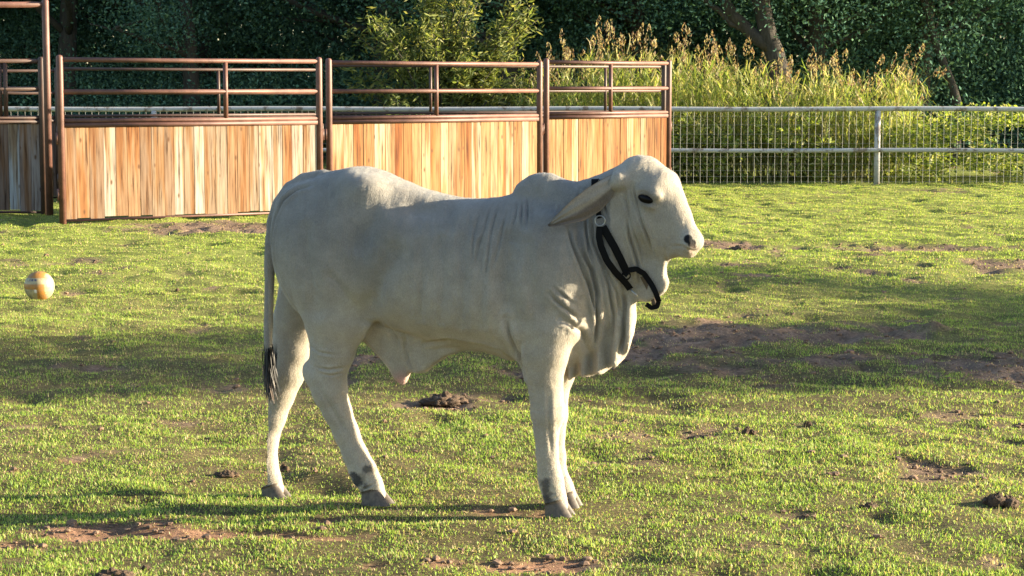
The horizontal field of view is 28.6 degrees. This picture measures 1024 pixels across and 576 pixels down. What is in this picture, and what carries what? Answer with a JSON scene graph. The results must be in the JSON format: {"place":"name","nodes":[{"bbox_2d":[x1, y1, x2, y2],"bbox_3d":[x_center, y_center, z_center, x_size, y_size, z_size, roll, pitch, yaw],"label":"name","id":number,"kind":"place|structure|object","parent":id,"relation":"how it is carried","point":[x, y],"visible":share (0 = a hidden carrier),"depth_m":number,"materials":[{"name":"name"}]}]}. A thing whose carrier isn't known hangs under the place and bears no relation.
{"place":"outdoors","nodes":[
{"label":"outdoors","id":0,"kind":"place"},
{"bbox_2d":[141,565,151,570],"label":"dung pile","id":1,"kind":"object","parent":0,"point":[144,567],"visible":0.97,"depth_m":6.31,"materials":[{"name":"brown soil"}]},
{"bbox_2d":[0,138,1023,575],"bbox_3d":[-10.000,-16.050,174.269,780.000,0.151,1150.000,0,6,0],"label":"ground","id":2,"kind":"structure","parent":0,"point":[944,550],"depth_m":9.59,"materials":[{"name":"green plant"}]},
{"bbox_2d":[0,57,45,214],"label":"pen panel","id":3,"kind":"object","parent":2,"relation":"on","point":[22,164],"visible":0.79,"depth_m":23.35,"materials":[{"name":"brown wood"}]},
{"bbox_2d":[0,0,53,215],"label":"gate frame","id":4,"kind":"object","parent":2,"relation":"on","point":[43,5],"visible":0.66,"depth_m":22.91,"materials":[{"name":"brown metal"}]},
{"bbox_2d":[2,67,58,197],"bbox_3d":[-7.155,-2.004,26.432,2.515,1.788,0.076,0,6,0],"label":"pen panel","id":5,"kind":"object","parent":2,"relation":"on","point":[54,154],"visible":0.28,"depth_m":26.39,"materials":[{"name":"brown metal"}]},
{"bbox_2d":[24,271,54,299],"bbox_3d":[-3.367,-0.013,14.330,0.214,0.213,0.213,0,6,0],"label":"volleyball","id":6,"kind":"object","parent":2,"relation":"on","point":[39,285],"visible":0.88,"depth_m":14.25,"materials":[{"name":"leather"}]},
{"bbox_2d":[0,0,115,115],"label":"woodland tree","id":7,"kind":"object","parent":2,"relation":"on","point":[52,35],"visible":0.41,"depth_m":41.20,"materials":[{"name":"green plant"}]},
{"bbox_2d":[0,0,115,102],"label":"woodland tree","id":8,"kind":"object","parent":2,"relation":"on","point":[41,33],"visible":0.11,"depth_m":45.08,"materials":[{"name":"green plant"}]},
{"bbox_2d":[0,1,166,111],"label":"woodland tree","id":9,"kind":"object","parent":2,"relation":"on","point":[1,13],"visible":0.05,"depth_m":51.56,"materials":[{"name":"green plant"}]},
{"bbox_2d":[0,0,177,117],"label":"woodland tree","id":10,"kind":"object","parent":2,"relation":"on","point":[86,17],"visible":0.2,"depth_m":43.94,"materials":[{"name":"green plant"}]},
{"bbox_2d":[95,567,133,575],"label":"dung pile","id":11,"kind":"object","parent":2,"relation":"on","point":[110,571],"visible":1,"depth_m":6.16,"materials":[{"name":"beige soil"}]},
{"bbox_2d":[0,0,251,117],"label":"woodland tree","id":12,"kind":"object","parent":2,"relation":"on","point":[68,15],"visible":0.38,"depth_m":40.54,"materials":[{"name":"green plant"}]},
{"bbox_2d":[4,0,337,116],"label":"woodland tree","id":13,"kind":"object","parent":2,"relation":"on","point":[221,28],"visible":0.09,"depth_m":50.81,"materials":[{"name":"green plant"}]},
{"bbox_2d":[17,0,346,117],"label":"woodland tree","id":14,"kind":"object","parent":2,"relation":"on","point":[185,20],"visible":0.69,"depth_m":39.60,"materials":[{"name":"green plant"}]},
{"bbox_2d":[56,55,323,224],"bbox_3d":[-3.575,-1.673,22.697,3.266,1.878,0.076,-4,7,-33],"label":"pen panel","id":15,"kind":"object","parent":2,"relation":"on","point":[214,163],"visible":0.9,"depth_m":22.61,"materials":[{"name":"brown wood"}]},
{"bbox_2d":[56,67,323,200],"bbox_3d":[-4.165,-2.009,26.381,3.674,1.808,0.078,-3,7,-28],"label":"pen panel","id":16,"kind":"object","parent":2,"relation":"on","point":[218,70],"visible":0.09,"depth_m":26.26,"materials":[{"name":"brown metal"}]},
{"bbox_2d":[3,0,398,116],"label":"woodland tree","id":17,"kind":"object","parent":2,"relation":"on","point":[203,55],"visible":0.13,"depth_m":45.86,"materials":[{"name":"green plant"}]},
{"bbox_2d":[213,469,239,477],"bbox_3d":[-1.110,0.723,7.822,0.098,0.036,0.076,-3,7,-29],"label":"dung pile","id":18,"kind":"object","parent":2,"relation":"on","point":[225,473],"visible":1,"depth_m":7.80,"materials":[{"name":"brown soil"}]},
{"bbox_2d":[281,461,289,471],"bbox_3d":[-0.899,0.712,7.974,0.040,0.051,0.025,4,7,36],"label":"dung pile","id":19,"kind":"object","parent":2,"relation":"on","point":[284,466],"visible":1,"depth_m":7.97,"materials":[{"name":"brown soil"}]},
{"bbox_2d":[243,0,492,120],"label":"woodland tree","id":20,"kind":"object","parent":2,"relation":"on","point":[321,42],"visible":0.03,"depth_m":51.93,"materials":[{"name":"green plant"}]},
{"bbox_2d":[146,0,599,142],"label":"woodland tree","id":21,"kind":"object","parent":2,"relation":"on","point":[320,12],"visible":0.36,"depth_m":41.10,"materials":[{"name":"green plant"}]},
{"bbox_2d":[265,0,552,122],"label":"woodland tree","id":22,"kind":"object","parent":2,"relation":"on","point":[351,12],"visible":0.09,"depth_m":46.80,"materials":[{"name":"green plant"}]},
{"bbox_2d":[328,0,538,57],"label":"woodland tree","id":23,"kind":"object","parent":2,"relation":"on","point":[446,9],"visible":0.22,"depth_m":36.21,"materials":[{"name":"green plant"}]},
{"bbox_2d":[325,58,542,198],"bbox_3d":[-0.902,-1.878,24.787,3.394,1.868,0.076,-5,7,-40],"label":"pen panel","id":24,"kind":"object","parent":2,"relation":"on","point":[477,156],"visible":0.74,"depth_m":24.84,"materials":[{"name":"brown wood"}]},
{"bbox_2d":[418,391,467,407],"bbox_3d":[-0.314,0.530,9.572,0.234,0.082,0.177,-4,7,-38],"label":"dung pile","id":25,"kind":"object","parent":2,"relation":"on","point":[446,399],"visible":1,"depth_m":9.53,"materials":[{"name":"brown soil"}]},
{"bbox_2d":[334,0,552,114],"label":"leafy bush","id":26,"kind":"object","parent":2,"relation":"on","point":[442,46],"visible":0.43,"depth_m":32.22,"materials":[{"name":"green plant"}]},
{"bbox_2d":[261,154,703,517],"bbox_3d":[-0.132,0.166,7.156,1.669,1.295,0.450,2,6,15],"label":"calf","id":27,"kind":"object","parent":2,"relation":"on","point":[403,279],"visible":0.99,"depth_m":7.00},
{"bbox_2d":[591,179,660,309],"bbox_3d":[0.360,-0.153,6.962,0.277,0.452,0.197,9,10,56],"label":"halter","id":28,"kind":"object","parent":27,"relation":"attached to","point":[605,232],"visible":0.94,"depth_m":6.91,"materials":[{"name":"black"}]},
{"bbox_2d":[345,0,629,105],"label":"woodland tree","id":29,"kind":"object","parent":2,"relation":"on","point":[483,14],"visible":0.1,"depth_m":44.37,"materials":[{"name":"green plant"}]},
{"bbox_2d":[325,65,665,171],"bbox_3d":[-0.133,-2.239,28.368,5.270,1.868,0.076,-3,6,-24],"label":"pen panel","id":30,"kind":"object","parent":2,"relation":"on","point":[663,83],"visible":0.09,"depth_m":28.44,"materials":[{"name":"brown metal"}]},
{"bbox_2d":[0,0,1023,160],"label":"undergrowth","id":31,"kind":"object","parent":2,"relation":"on","point":[986,88],"visible":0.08,"depth_m":41.94,"materials":[{"name":"green plant"}]},
{"bbox_2d":[1,200,1023,575],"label":"dirt clods","id":32,"kind":"object","parent":2,"relation":"on","point":[495,560],"visible":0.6,"depth_m":8.85,"materials":[{"name":"brown soil"}]},
{"bbox_2d":[3,106,1023,184],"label":"pipe fence","id":33,"kind":"object","parent":2,"relation":"on","point":[876,149],"visible":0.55,"depth_m":30.25,"materials":[{"name":"silver metal"}]},
{"bbox_2d":[329,0,716,114],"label":"woodland tree","id":34,"kind":"object","parent":2,"relation":"on","point":[509,70],"visible":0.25,"depth_m":39.30,"materials":[{"name":"green plant"}]},
{"bbox_2d":[409,2,689,105],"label":"woodland tree","id":35,"kind":"object","parent":2,"relation":"on","point":[545,26],"visible":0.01,"depth_m":52.02,"materials":[{"name":"green plant"}]},
{"bbox_2d":[542,58,671,180],"bbox_3d":[1.288,-2.086,26.700,2.350,1.898,0.076,-5,8,-40],"label":"pen panel","id":36,"kind":"object","parent":2,"relation":"on","point":[579,145],"visible":0.8,"depth_m":26.60,"materials":[{"name":"brown wood"}]},
{"bbox_2d":[454,0,796,106],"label":"woodland tree","id":37,"kind":"object","parent":2,"relation":"on","point":[632,28],"visible":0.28,"depth_m":41.12,"materials":[{"name":"green plant"}]},
{"bbox_2d":[497,0,804,105],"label":"woodland tree","id":38,"kind":"object","parent":2,"relation":"on","point":[625,26],"visible":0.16,"depth_m":43.52,"materials":[{"name":"green plant"}]},
{"bbox_2d":[518,0,802,104],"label":"woodland tree","id":39,"kind":"object","parent":2,"relation":"on","point":[681,37],"visible":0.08,"depth_m":50.48,"materials":[{"name":"green plant"}]},
{"bbox_2d":[686,434,717,439],"bbox_3d":[0.830,0.649,8.713,0.157,0.033,0.110,-3,6,-24],"label":"dung pile","id":40,"kind":"object","parent":2,"relation":"on","point":[698,436],"visible":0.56,"depth_m":8.69,"materials":[{"name":"brown soil"}]},
{"bbox_2d":[389,102,1023,182],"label":"weeds","id":41,"kind":"object","parent":2,"relation":"on","point":[972,125],"visible":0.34,"depth_m":31.28,"materials":[{"name":"green plant"}]},
{"bbox_2d":[724,244,747,249],"bbox_3d":[2.050,-0.360,18.410,0.223,0.074,0.167,0,6,0],"label":"dung pile","id":42,"kind":"object","parent":2,"relation":"on","point":[738,247],"visible":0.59,"depth_m":18.38,"materials":[{"name":"brown soil"}]},
{"bbox_2d":[741,426,756,434],"bbox_3d":[1.031,0.626,8.765,0.066,0.050,0.044,-3,6,-24],"label":"dung pile","id":43,"kind":"object","parent":2,"relation":"on","point":[747,430],"visible":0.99,"depth_m":8.75,"materials":[{"name":"brown soil"}]},
{"bbox_2d":[550,0,975,165],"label":"woodland tree","id":44,"kind":"object","parent":2,"relation":"on","point":[763,36],"visible":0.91,"depth_m":36.61,"materials":[{"name":"green plant"}]},
{"bbox_2d":[610,0,1000,147],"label":"woodland tree","id":45,"kind":"object","parent":2,"relation":"on","point":[825,35],"visible":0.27,"depth_m":38.49,"materials":[{"name":"green plant"}]},
{"bbox_2d":[686,1,974,103],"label":"woodland tree","id":46,"kind":"object","parent":2,"relation":"on","point":[869,57],"visible":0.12,"depth_m":44.80,"materials":[{"name":"green plant"}]},
{"bbox_2d":[660,0,1023,161],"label":"woodland tree","id":47,"kind":"object","parent":2,"relation":"on","point":[926,72],"visible":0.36,"depth_m":39.32,"materials":[{"name":"green plant"}]},
{"bbox_2d":[733,0,966,134],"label":"woodland tree","id":48,"kind":"object","parent":2,"relation":"on","point":[813,42],"visible":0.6,"depth_m":38.60,"materials":[{"name":"green plant"}]},
{"bbox_2d":[691,3,1014,103],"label":"woodland tree","id":49,"kind":"object","parent":2,"relation":"on","point":[829,49],"visible":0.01,"depth_m":50.73,"materials":[{"name":"green plant"}]},
{"bbox_2d":[859,502,878,508],"bbox_3d":[1.280,0.779,7.184,0.073,0.032,0.050,-1,6,-14],"label":"dung pile","id":50,"kind":"object","parent":2,"relation":"on","point":[868,505],"visible":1,"depth_m":7.18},
{"bbox_2d":[794,0,1023,141],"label":"woodland tree","id":51,"kind":"object","parent":2,"relation":"on","point":[1012,50],"visible":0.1,"depth_m":45.14,"materials":[{"name":"green plant"}]},
{"bbox_2d":[858,0,1023,142],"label":"woodland tree","id":52,"kind":"object","parent":2,"relation":"on","point":[960,41],"depth_m":50.42,"materials":[{"name":"green plant"}]},
{"bbox_2d":[894,0,1023,146],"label":"woodland tree","id":53,"kind":"object","parent":2,"relation":"on","point":[1006,45],"visible":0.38,"depth_m":40.92,"materials":[{"name":"green plant"}]},
{"bbox_2d":[900,0,1023,163],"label":"woodland tree","id":54,"kind":"object","parent":2,"relation":"on","point":[954,92],"visible":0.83,"depth_m":38.20,"materials":[{"name":"green plant"}]},
{"bbox_2d":[948,0,1023,97],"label":"woodland tree","id":55,"kind":"object","parent":2,"relation":"on","point":[996,44],"visible":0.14,"depth_m":44.96,"materials":[{"name":"green plant"}]},
{"bbox_2d":[981,492,1019,508],"bbox_3d":[1.757,0.765,7.225,0.133,0.066,0.112,0,6,0],"label":"dung pile","id":56,"kind":"object","parent":2,"relation":"on","point":[998,500],"visible":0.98,"depth_m":7.19,"materials":[{"name":"brown soil"}]},
{"bbox_2d":[509,15,947,182],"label":"tall grass","id":57,"kind":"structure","parent":0,"point":[834,125],"depth_m":31.63,"materials":[{"name":"green plant"}]},
{"bbox_2d":[804,421,811,426],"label":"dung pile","id":58,"kind":"object","parent":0,"point":[808,424],"visible":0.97,"depth_m":8.93,"materials":[{"name":"brown soil"}]}
]}

